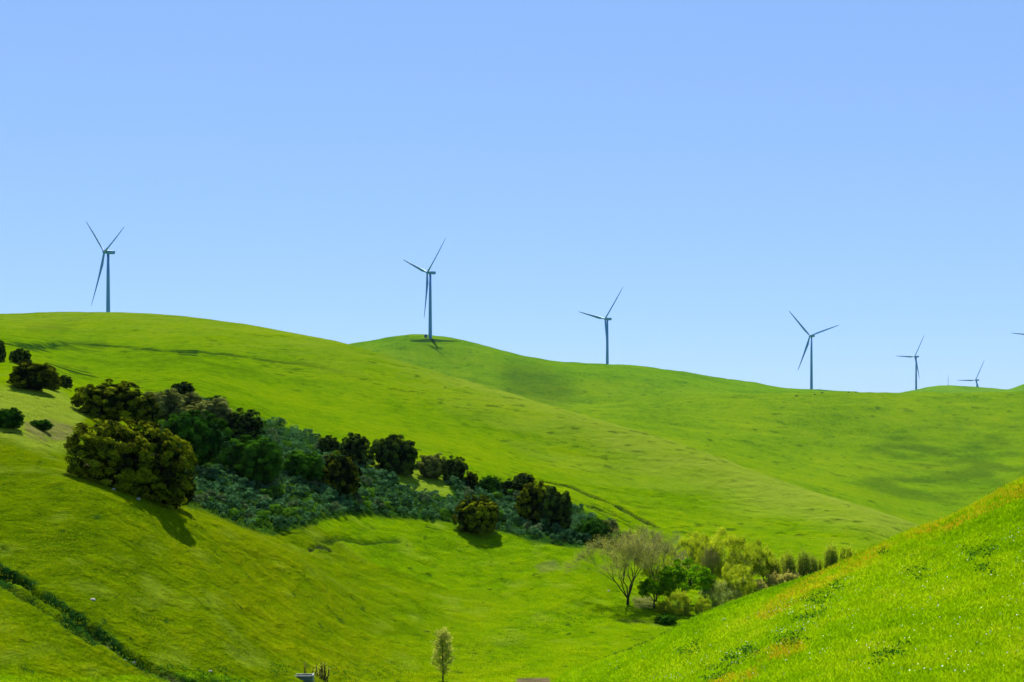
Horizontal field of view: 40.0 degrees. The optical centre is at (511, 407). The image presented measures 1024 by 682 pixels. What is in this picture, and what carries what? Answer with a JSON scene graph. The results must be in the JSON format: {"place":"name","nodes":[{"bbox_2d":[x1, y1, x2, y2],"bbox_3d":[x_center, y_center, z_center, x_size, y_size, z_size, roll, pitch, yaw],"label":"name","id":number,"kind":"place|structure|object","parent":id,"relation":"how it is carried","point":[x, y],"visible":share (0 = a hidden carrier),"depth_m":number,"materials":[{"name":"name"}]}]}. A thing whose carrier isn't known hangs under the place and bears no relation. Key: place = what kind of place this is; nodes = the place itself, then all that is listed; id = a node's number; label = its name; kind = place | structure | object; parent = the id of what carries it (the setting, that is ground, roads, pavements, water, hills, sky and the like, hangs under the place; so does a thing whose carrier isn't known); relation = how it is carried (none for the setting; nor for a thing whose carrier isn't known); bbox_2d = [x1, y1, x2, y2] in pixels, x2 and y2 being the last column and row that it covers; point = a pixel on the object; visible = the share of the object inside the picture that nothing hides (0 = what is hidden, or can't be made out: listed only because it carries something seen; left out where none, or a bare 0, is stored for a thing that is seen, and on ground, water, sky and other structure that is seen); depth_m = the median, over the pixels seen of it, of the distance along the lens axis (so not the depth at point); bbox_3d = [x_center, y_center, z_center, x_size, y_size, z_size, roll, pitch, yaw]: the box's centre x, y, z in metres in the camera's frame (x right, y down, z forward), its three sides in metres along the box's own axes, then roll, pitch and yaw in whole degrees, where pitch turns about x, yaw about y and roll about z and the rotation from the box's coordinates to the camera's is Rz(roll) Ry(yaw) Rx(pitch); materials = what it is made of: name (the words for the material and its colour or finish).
{"place":"outdoors","nodes":[
{"label":"outdoors","id":0,"kind":"place"},
{"bbox_2d":[0,312,1023,681],"bbox_3d":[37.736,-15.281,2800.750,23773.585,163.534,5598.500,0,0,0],"label":"terrain","id":1,"kind":"structure","parent":0,"point":[668,454],"depth_m":270.51,"materials":[{"name":"green plant"}]},
{"bbox_2d":[0,340,5,362],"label":"oak tree","id":2,"kind":"object","parent":1,"relation":"on","point":[2,352],"visible":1,"depth_m":247.60,"materials":[{"name":"green plant"}]},
{"bbox_2d":[0,407,25,428],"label":"oak bush","id":3,"kind":"object","parent":1,"relation":"on","point":[12,417],"visible":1,"depth_m":166.67,"materials":[{"name":"green plant"}]},
{"bbox_2d":[8,348,31,363],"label":"oak tree","id":4,"kind":"object","parent":1,"relation":"on","point":[17,355],"visible":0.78,"depth_m":254.76,"materials":[{"name":"green plant"}]},
{"bbox_2d":[6,359,57,390],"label":"oak tree","id":5,"kind":"object","parent":1,"relation":"on","point":[31,376],"visible":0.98,"depth_m":205.90,"materials":[{"name":"green plant"}]},
{"bbox_2d":[29,419,53,430],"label":"oak bush","id":6,"kind":"object","parent":1,"relation":"on","point":[45,425],"visible":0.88,"depth_m":174.32,"materials":[{"name":"green plant"}]},
{"bbox_2d":[50,373,62,389],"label":"oak tree","id":7,"kind":"object","parent":1,"relation":"on","point":[58,383],"visible":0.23,"depth_m":217.43,"materials":[{"name":"green plant"}]},
{"bbox_2d":[61,375,72,388],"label":"oak bush","id":8,"kind":"object","parent":1,"relation":"on","point":[67,382],"visible":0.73,"depth_m":235.40,"materials":[{"name":"green plant"}]},
{"bbox_2d":[86,222,123,311],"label":"wind turbine","id":9,"kind":"object","parent":1,"relation":"on","point":[107,251],"visible":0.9,"depth_m":1467.11,"materials":[{"name":"paint"}]},
{"bbox_2d":[70,378,148,422],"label":"oak tree","id":10,"kind":"object","parent":1,"relation":"on","point":[110,401],"visible":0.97,"depth_m":200.15,"materials":[{"name":"green plant"}]},
{"bbox_2d":[63,417,197,509],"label":"oak tree","id":11,"kind":"object","parent":1,"relation":"on","point":[140,464],"visible":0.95,"depth_m":150.74,"materials":[{"name":"green plant"}]},
{"bbox_2d":[130,394,159,425],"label":"oak tree","id":12,"kind":"object","parent":1,"relation":"on","point":[152,409],"visible":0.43,"depth_m":213.67,"materials":[{"name":"green plant"}]},
{"bbox_2d":[143,388,185,420],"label":"oak tree","id":13,"kind":"object","parent":1,"relation":"on","point":[167,401],"visible":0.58,"depth_m":224.95,"materials":[{"name":"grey plant"}]},
{"bbox_2d":[159,469,196,507],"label":"oak tree","id":14,"kind":"object","parent":1,"relation":"on","point":[190,495],"visible":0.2,"depth_m":156.75,"materials":[{"name":"green plant"}]},
{"bbox_2d":[171,381,195,394],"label":"oak bush","id":15,"kind":"object","parent":1,"relation":"on","point":[183,387],"visible":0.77,"depth_m":265.33,"materials":[{"name":"green plant"}]},
{"bbox_2d":[179,392,205,409],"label":"oak tree","id":16,"kind":"object","parent":1,"relation":"on","point":[188,398],"visible":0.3,"depth_m":240.52,"materials":[{"name":"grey plant"}]},
{"bbox_2d":[159,410,233,465],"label":"oak bush","id":17,"kind":"object","parent":1,"relation":"on","point":[201,434],"visible":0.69,"depth_m":200.57,"materials":[{"name":"green plant"}]},
{"bbox_2d":[195,492,209,501],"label":"shrub","id":18,"kind":"object","parent":1,"relation":"on","point":[206,498],"visible":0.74,"depth_m":180.24,"materials":[{"name":"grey plant"}]},
{"bbox_2d":[199,502,213,509],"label":"shrub","id":19,"kind":"object","parent":1,"relation":"on","point":[210,505],"visible":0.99,"depth_m":177.72,"materials":[{"name":"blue plant"}]},
{"bbox_2d":[185,397,233,423],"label":"oak tree","id":20,"kind":"object","parent":1,"relation":"on","point":[219,408],"visible":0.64,"depth_m":233.80,"materials":[{"name":"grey plant"}]},
{"bbox_2d":[205,481,219,489],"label":"shrub","id":21,"kind":"object","parent":1,"relation":"on","point":[214,484],"visible":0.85,"depth_m":191.40,"materials":[{"name":"green plant"}]},
{"bbox_2d":[217,503,229,513],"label":"shrub","id":22,"kind":"object","parent":1,"relation":"on","point":[222,507],"visible":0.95,"depth_m":181.02,"materials":[{"name":"green plant"}]},
{"bbox_2d":[219,485,233,493],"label":"shrub","id":23,"kind":"object","parent":1,"relation":"on","point":[227,489],"visible":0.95,"depth_m":196.00,"materials":[{"name":"green plant"}]},
{"bbox_2d":[225,496,241,509],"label":"shrub","id":24,"kind":"object","parent":1,"relation":"on","point":[232,499],"visible":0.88,"depth_m":187.48,"materials":[{"name":"green plant"}]},
{"bbox_2d":[221,407,264,441],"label":"oak tree","id":25,"kind":"object","parent":1,"relation":"on","point":[243,423],"visible":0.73,"depth_m":232.17,"materials":[{"name":"green plant"}]},
{"bbox_2d":[237,477,255,487],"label":"shrub","id":26,"kind":"object","parent":1,"relation":"on","point":[244,480],"visible":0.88,"depth_m":203.90,"materials":[{"name":"green plant"}]},
{"bbox_2d":[242,490,258,501],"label":"shrub","id":27,"kind":"object","parent":1,"relation":"on","point":[247,494],"visible":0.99,"depth_m":198.00,"materials":[{"name":"green plant"}]},
{"bbox_2d":[218,435,283,481],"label":"oak bush","id":28,"kind":"object","parent":1,"relation":"on","point":[255,459],"visible":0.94,"depth_m":208.20,"materials":[{"name":"green plant"}]},
{"bbox_2d":[255,501,270,510],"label":"shrub","id":29,"kind":"object","parent":1,"relation":"on","point":[264,504],"visible":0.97,"depth_m":195.92,"materials":[{"name":"green plant"}]},
{"bbox_2d":[256,510,270,521],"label":"shrub","id":30,"kind":"object","parent":1,"relation":"on","point":[264,514],"visible":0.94,"depth_m":190.58,"materials":[{"name":"green plant"}]},
{"bbox_2d":[259,488,273,498],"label":"shrub","id":31,"kind":"object","parent":1,"relation":"on","point":[270,494],"visible":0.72,"depth_m":203.98,"materials":[{"name":"green plant"}]},
{"bbox_2d":[269,504,283,514],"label":"shrub","id":32,"kind":"object","parent":1,"relation":"on","point":[280,511],"visible":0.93,"depth_m":195.89,"materials":[{"name":"green plant"}]},
{"bbox_2d":[269,485,285,495],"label":"shrub","id":33,"kind":"object","parent":1,"relation":"on","point":[278,490],"visible":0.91,"depth_m":206.33,"materials":[{"name":"green plant"}]},
{"bbox_2d":[275,417,287,426],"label":"shrub","id":34,"kind":"object","parent":1,"relation":"on","point":[280,421],"visible":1,"depth_m":259.66,"materials":[{"name":"green plant"}]},
{"bbox_2d":[273,516,291,528],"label":"shrub","id":35,"kind":"object","parent":1,"relation":"on","point":[280,520],"visible":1,"depth_m":190.01,"materials":[{"name":"green plant"}]},
{"bbox_2d":[282,507,297,517],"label":"shrub","id":36,"kind":"object","parent":1,"relation":"on","point":[288,513],"visible":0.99,"depth_m":196.59,"materials":[{"name":"green plant"}]},
{"bbox_2d":[290,475,304,483],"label":"shrub","id":37,"kind":"object","parent":1,"relation":"on","point":[294,478],"visible":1,"depth_m":216.96,"materials":[{"name":"green plant"}]},
{"bbox_2d":[293,490,305,499],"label":"shrub","id":38,"kind":"object","parent":1,"relation":"on","point":[299,493],"visible":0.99,"depth_m":207.81,"materials":[{"name":"green plant"}]},
{"bbox_2d":[282,451,325,481],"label":"oak bush","id":39,"kind":"object","parent":1,"relation":"on","point":[308,467],"visible":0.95,"depth_m":219.38,"materials":[{"name":"green plant"}]},
{"bbox_2d":[295,673,313,681],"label":"water trough","id":40,"kind":"object","parent":1,"relation":"on","point":[307,677],"visible":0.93,"depth_m":129.12,"materials":[{"name":"metal"}]},
{"bbox_2d":[312,660,330,681],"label":"bare sapling","id":41,"kind":"object","parent":1,"relation":"on","point":[323,675],"visible":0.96,"depth_m":134.37,"materials":[{"name":"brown plant"}]},
{"bbox_2d":[316,435,339,453],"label":"oak tree","id":42,"kind":"object","parent":1,"relation":"on","point":[328,442],"visible":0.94,"depth_m":249.99,"materials":[{"name":"green plant"}]},
{"bbox_2d":[6,576,656,681],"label":"weeds","id":43,"kind":"object","parent":1,"relation":"on","point":[130,661],"visible":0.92,"depth_m":129.78,"materials":[{"name":"green plant"}]},
{"bbox_2d":[325,487,338,497],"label":"shrub","id":44,"kind":"object","parent":1,"relation":"on","point":[330,491],"visible":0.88,"depth_m":217.60,"materials":[{"name":"green plant"}]},
{"bbox_2d":[318,450,362,496],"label":"oak tree","id":45,"kind":"object","parent":1,"relation":"on","point":[340,476],"visible":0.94,"depth_m":221.44,"materials":[{"name":"green plant"}]},
{"bbox_2d":[339,432,371,464],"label":"oak tree","id":46,"kind":"object","parent":1,"relation":"on","point":[354,445],"visible":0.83,"depth_m":248.86,"materials":[{"name":"green plant"}]},
{"bbox_2d":[162,416,611,542],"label":"shrub cover","id":47,"kind":"object","parent":1,"relation":"on","point":[293,437],"visible":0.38,"depth_m":233.21,"materials":[{"name":"green plant"}]},
{"bbox_2d":[368,434,417,474],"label":"oak tree","id":48,"kind":"object","parent":1,"relation":"on","point":[392,452],"visible":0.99,"depth_m":250.25,"materials":[{"name":"green plant"}]},
{"bbox_2d":[178,414,610,545],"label":"undergrowth","id":49,"kind":"object","parent":1,"relation":"on","point":[242,510],"visible":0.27,"depth_m":219.31,"materials":[{"name":"green plant"}]},
{"bbox_2d":[401,495,414,506],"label":"shrub","id":50,"kind":"object","parent":1,"relation":"on","point":[407,498],"visible":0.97,"depth_m":231.57,"materials":[{"name":"green plant"}]},
{"bbox_2d":[404,238,445,337],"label":"wind turbine","id":51,"kind":"object","parent":1,"relation":"on","point":[427,272],"visible":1,"depth_m":1700.68,"materials":[{"name":"paint"}]},
{"bbox_2d":[420,508,434,515],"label":"shrub","id":52,"kind":"object","parent":1,"relation":"on","point":[424,512],"visible":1,"depth_m":230.08,"materials":[{"name":"green plant"}]},
{"bbox_2d":[416,452,447,478],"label":"oak tree","id":53,"kind":"object","parent":1,"relation":"on","point":[430,466],"visible":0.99,"depth_m":253.26,"materials":[{"name":"green plant"}]},
{"bbox_2d":[428,627,454,680],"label":"young tree","id":54,"kind":"object","parent":1,"relation":"on","point":[445,651],"visible":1,"depth_m":151.34,"materials":[{"name":"green plant"}]},
{"bbox_2d":[442,455,468,481],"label":"oak tree","id":55,"kind":"object","parent":1,"relation":"on","point":[457,467],"visible":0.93,"depth_m":254.43,"materials":[{"name":"green plant"}]},
{"bbox_2d":[465,471,478,488],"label":"oak tree","id":56,"kind":"object","parent":1,"relation":"on","point":[471,479],"visible":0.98,"depth_m":252.75,"materials":[{"name":"green plant"}]},
{"bbox_2d":[452,495,499,533],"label":"oak tree","id":57,"kind":"object","parent":1,"relation":"on","point":[478,516],"visible":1,"depth_m":227.49,"materials":[{"name":"green plant"}]},
{"bbox_2d":[478,475,502,492],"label":"oak tree","id":58,"kind":"object","parent":1,"relation":"on","point":[488,480],"visible":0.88,"depth_m":252.68,"materials":[{"name":"green plant"}]},
{"bbox_2d":[499,478,523,495],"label":"oak tree","id":59,"kind":"object","parent":1,"relation":"on","point":[514,484],"visible":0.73,"depth_m":255.99,"materials":[{"name":"green plant"}]},
{"bbox_2d":[513,472,534,484],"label":"oak tree","id":60,"kind":"object","parent":1,"relation":"on","point":[526,479],"visible":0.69,"depth_m":269.24,"materials":[{"name":"green plant"}]},
{"bbox_2d":[514,480,548,521],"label":"oak tree","id":61,"kind":"object","parent":1,"relation":"on","point":[530,498],"visible":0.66,"depth_m":240.92,"materials":[{"name":"green plant"}]},
{"bbox_2d":[549,532,562,540],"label":"shrub","id":62,"kind":"object","parent":1,"relation":"on","point":[551,536],"visible":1,"depth_m":230.95,"materials":[{"name":"green plant"}]},
{"bbox_2d":[540,485,572,531],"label":"oak tree","id":63,"kind":"object","parent":1,"relation":"on","point":[555,505],"visible":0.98,"depth_m":237.24,"materials":[{"name":"green plant"}]},
{"bbox_2d":[559,528,572,537],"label":"shrub","id":64,"kind":"object","parent":1,"relation":"on","point":[567,532],"visible":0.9,"depth_m":233.55,"materials":[{"name":"green plant"}]},
{"bbox_2d":[574,517,610,542],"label":"oak bush","id":65,"kind":"object","parent":1,"relation":"on","point":[593,527],"visible":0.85,"depth_m":235.62,"materials":[{"name":"green plant"}]},
{"bbox_2d":[578,287,622,363],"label":"wind turbine","id":66,"kind":"object","parent":1,"relation":"on","point":[606,319],"visible":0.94,"depth_m":1990.82,"materials":[{"name":"paint"}]},
{"bbox_2d":[602,519,619,533],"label":"oak bush","id":67,"kind":"object","parent":1,"relation":"on","point":[613,523],"visible":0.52,"depth_m":244.86,"materials":[{"name":"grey plant"}]},
{"bbox_2d":[559,520,672,604],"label":"bare tree","id":68,"kind":"object","parent":1,"relation":"on","point":[632,547],"visible":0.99,"depth_m":199.33,"materials":[{"name":"green plant"}]},
{"bbox_2d":[635,549,671,580],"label":"willow tree","id":69,"kind":"object","parent":1,"relation":"on","point":[644,572],"visible":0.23,"depth_m":213.25,"materials":[{"name":"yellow plant"}]},
{"bbox_2d":[637,574,671,607],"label":"tree","id":70,"kind":"object","parent":1,"relation":"on","point":[645,587],"visible":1,"depth_m":198.58,"materials":[{"name":"green plant"}]},
{"bbox_2d":[623,528,686,601],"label":"bare tree","id":71,"kind":"object","parent":1,"relation":"on","point":[670,542],"visible":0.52,"depth_m":204.06,"materials":[{"name":"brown plant"}]},
{"bbox_2d":[654,600,668,612],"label":"round bush","id":72,"kind":"object","parent":1,"relation":"on","point":[660,607],"visible":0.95,"depth_m":197.53,"materials":[{"name":"green plant"}]},
{"bbox_2d":[654,614,677,624],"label":"brush bush","id":73,"kind":"object","parent":1,"relation":"on","point":[665,619],"visible":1,"depth_m":189.16,"materials":[{"name":"green plant"}]},
{"bbox_2d":[664,590,692,614],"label":"round bush","id":74,"kind":"object","parent":1,"relation":"on","point":[685,600],"visible":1,"depth_m":195.68,"materials":[{"name":"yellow plant"}]},
{"bbox_2d":[659,558,716,595],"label":"green bush","id":75,"kind":"object","parent":1,"relation":"on","point":[678,573],"visible":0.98,"depth_m":198.94,"materials":[{"name":"green plant"}]},
{"bbox_2d":[667,530,709,575],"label":"willow tree","id":76,"kind":"object","parent":1,"relation":"on","point":[688,542],"visible":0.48,"depth_m":219.67,"materials":[{"name":"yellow plant"}]},
{"bbox_2d":[694,596,711,614],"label":"round bush","id":77,"kind":"object","parent":1,"relation":"on","point":[706,602],"visible":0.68,"depth_m":194.65,"materials":[{"name":"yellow plant"}]},
{"bbox_2d":[685,531,720,562],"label":"willow tree","id":78,"kind":"object","parent":1,"relation":"on","point":[705,536],"visible":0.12,"depth_m":225.45,"materials":[{"name":"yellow plant"}]},
{"bbox_2d":[692,541,724,583],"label":"willow tree","id":79,"kind":"object","parent":1,"relation":"on","point":[699,556],"visible":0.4,"depth_m":215.59,"materials":[{"name":"green plant"}]},
{"bbox_2d":[700,544,725,577],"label":"bare tree","id":80,"kind":"object","parent":1,"relation":"on","point":[707,556],"visible":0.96,"depth_m":213.25,"materials":[{"name":"green plant"}]},
{"bbox_2d":[698,579,732,609],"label":"willow bush","id":81,"kind":"object","parent":1,"relation":"on","point":[711,592],"visible":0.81,"depth_m":198.72,"materials":[{"name":"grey plant"}]},
{"bbox_2d":[701,526,755,587],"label":"willow tree","id":82,"kind":"object","parent":1,"relation":"on","point":[729,541],"visible":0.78,"depth_m":213.80,"materials":[{"name":"green plant"}]},
{"bbox_2d":[721,583,742,601],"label":"willow bush","id":83,"kind":"object","parent":1,"relation":"on","point":[737,595],"visible":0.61,"depth_m":203.56,"materials":[{"name":"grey plant"}]},
{"bbox_2d":[713,562,756,595],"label":"willow tree","id":84,"kind":"object","parent":1,"relation":"on","point":[740,582],"visible":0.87,"depth_m":204.74,"materials":[{"name":"green plant"}]},
{"bbox_2d":[729,537,773,582],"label":"willow tree","id":85,"kind":"object","parent":1,"relation":"on","point":[759,566],"visible":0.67,"depth_m":216.19,"materials":[{"name":"green plant"}]},
{"bbox_2d":[753,578,769,592],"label":"buff bush","id":86,"kind":"object","parent":1,"relation":"on","point":[761,585],"visible":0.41,"depth_m":210.26,"materials":[{"name":"beige plant"}]},
{"bbox_2d":[751,549,774,580],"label":"willow tree","id":87,"kind":"object","parent":1,"relation":"on","point":[770,554],"visible":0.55,"depth_m":218.10,"materials":[{"name":"green plant"}]},
{"bbox_2d":[765,570,785,586],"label":"buff bush","id":88,"kind":"object","parent":1,"relation":"on","point":[778,578],"visible":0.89,"depth_m":214.07,"materials":[{"name":"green plant"}]},
{"bbox_2d":[768,553,782,583],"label":"poplar tree","id":89,"kind":"object","parent":1,"relation":"on","point":[776,566],"visible":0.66,"depth_m":217.07,"materials":[{"name":"green plant"}]},
{"bbox_2d":[551,476,1023,681],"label":"grass","id":90,"kind":"structure","parent":1,"relation":"on","point":[821,671],"depth_m":70.13,"materials":[{"name":"green plant"}]},
{"bbox_2d":[781,549,797,578],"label":"poplar tree","id":91,"kind":"object","parent":1,"relation":"on","point":[787,564],"visible":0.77,"depth_m":217.61,"materials":[{"name":"green plant"}]},
{"bbox_2d":[783,569,799,582],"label":"buff bush","id":92,"kind":"object","parent":1,"relation":"on","point":[792,576],"visible":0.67,"depth_m":215.34,"materials":[{"name":"beige plant"}]},
{"bbox_2d":[603,540,1001,679],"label":"weeds","id":93,"kind":"object","parent":1,"relation":"on","point":[792,638],"visible":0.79,"depth_m":72.51,"materials":[{"name":"green plant"}]},
{"bbox_2d":[795,545,812,575],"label":"poplar tree","id":94,"kind":"object","parent":1,"relation":"on","point":[806,568],"visible":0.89,"depth_m":218.17,"materials":[{"name":"green plant"}]},
{"bbox_2d":[789,311,837,388],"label":"wind turbine","id":95,"kind":"object","parent":1,"relation":"on","point":[811,363],"visible":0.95,"depth_m":2236.46,"materials":[{"name":"paint"}]},
{"bbox_2d":[604,527,1023,678],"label":"flowers","id":96,"kind":"object","parent":1,"relation":"on","point":[857,622],"visible":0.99,"depth_m":66.28,"materials":[{"name":"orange plant"}]},
{"bbox_2d":[809,553,818,573],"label":"poplar tree","id":97,"kind":"object","parent":1,"relation":"on","point":[813,561],"visible":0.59,"depth_m":220.62,"materials":[{"name":"green plant"}]},
{"bbox_2d":[821,538,839,567],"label":"poplar tree","id":98,"kind":"object","parent":1,"relation":"on","point":[831,557],"visible":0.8,"depth_m":223.19,"materials":[{"name":"green plant"}]},
{"bbox_2d":[839,544,856,559],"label":"poplar tree","id":99,"kind":"object","parent":1,"relation":"on","point":[843,554],"visible":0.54,"depth_m":228.47,"materials":[{"name":"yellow plant"}]},
{"bbox_2d":[900,334,924,389],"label":"wind turbine","id":100,"kind":"object","parent":1,"relation":"on","point":[916,367],"visible":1,"depth_m":3150.01,"materials":[{"name":"paint"}]},
{"bbox_2d":[0,0,1023,392],"label":"sky","id":101,"kind":"structure","parent":0,"point":[733,167],"materials":[{"name":"blue"}]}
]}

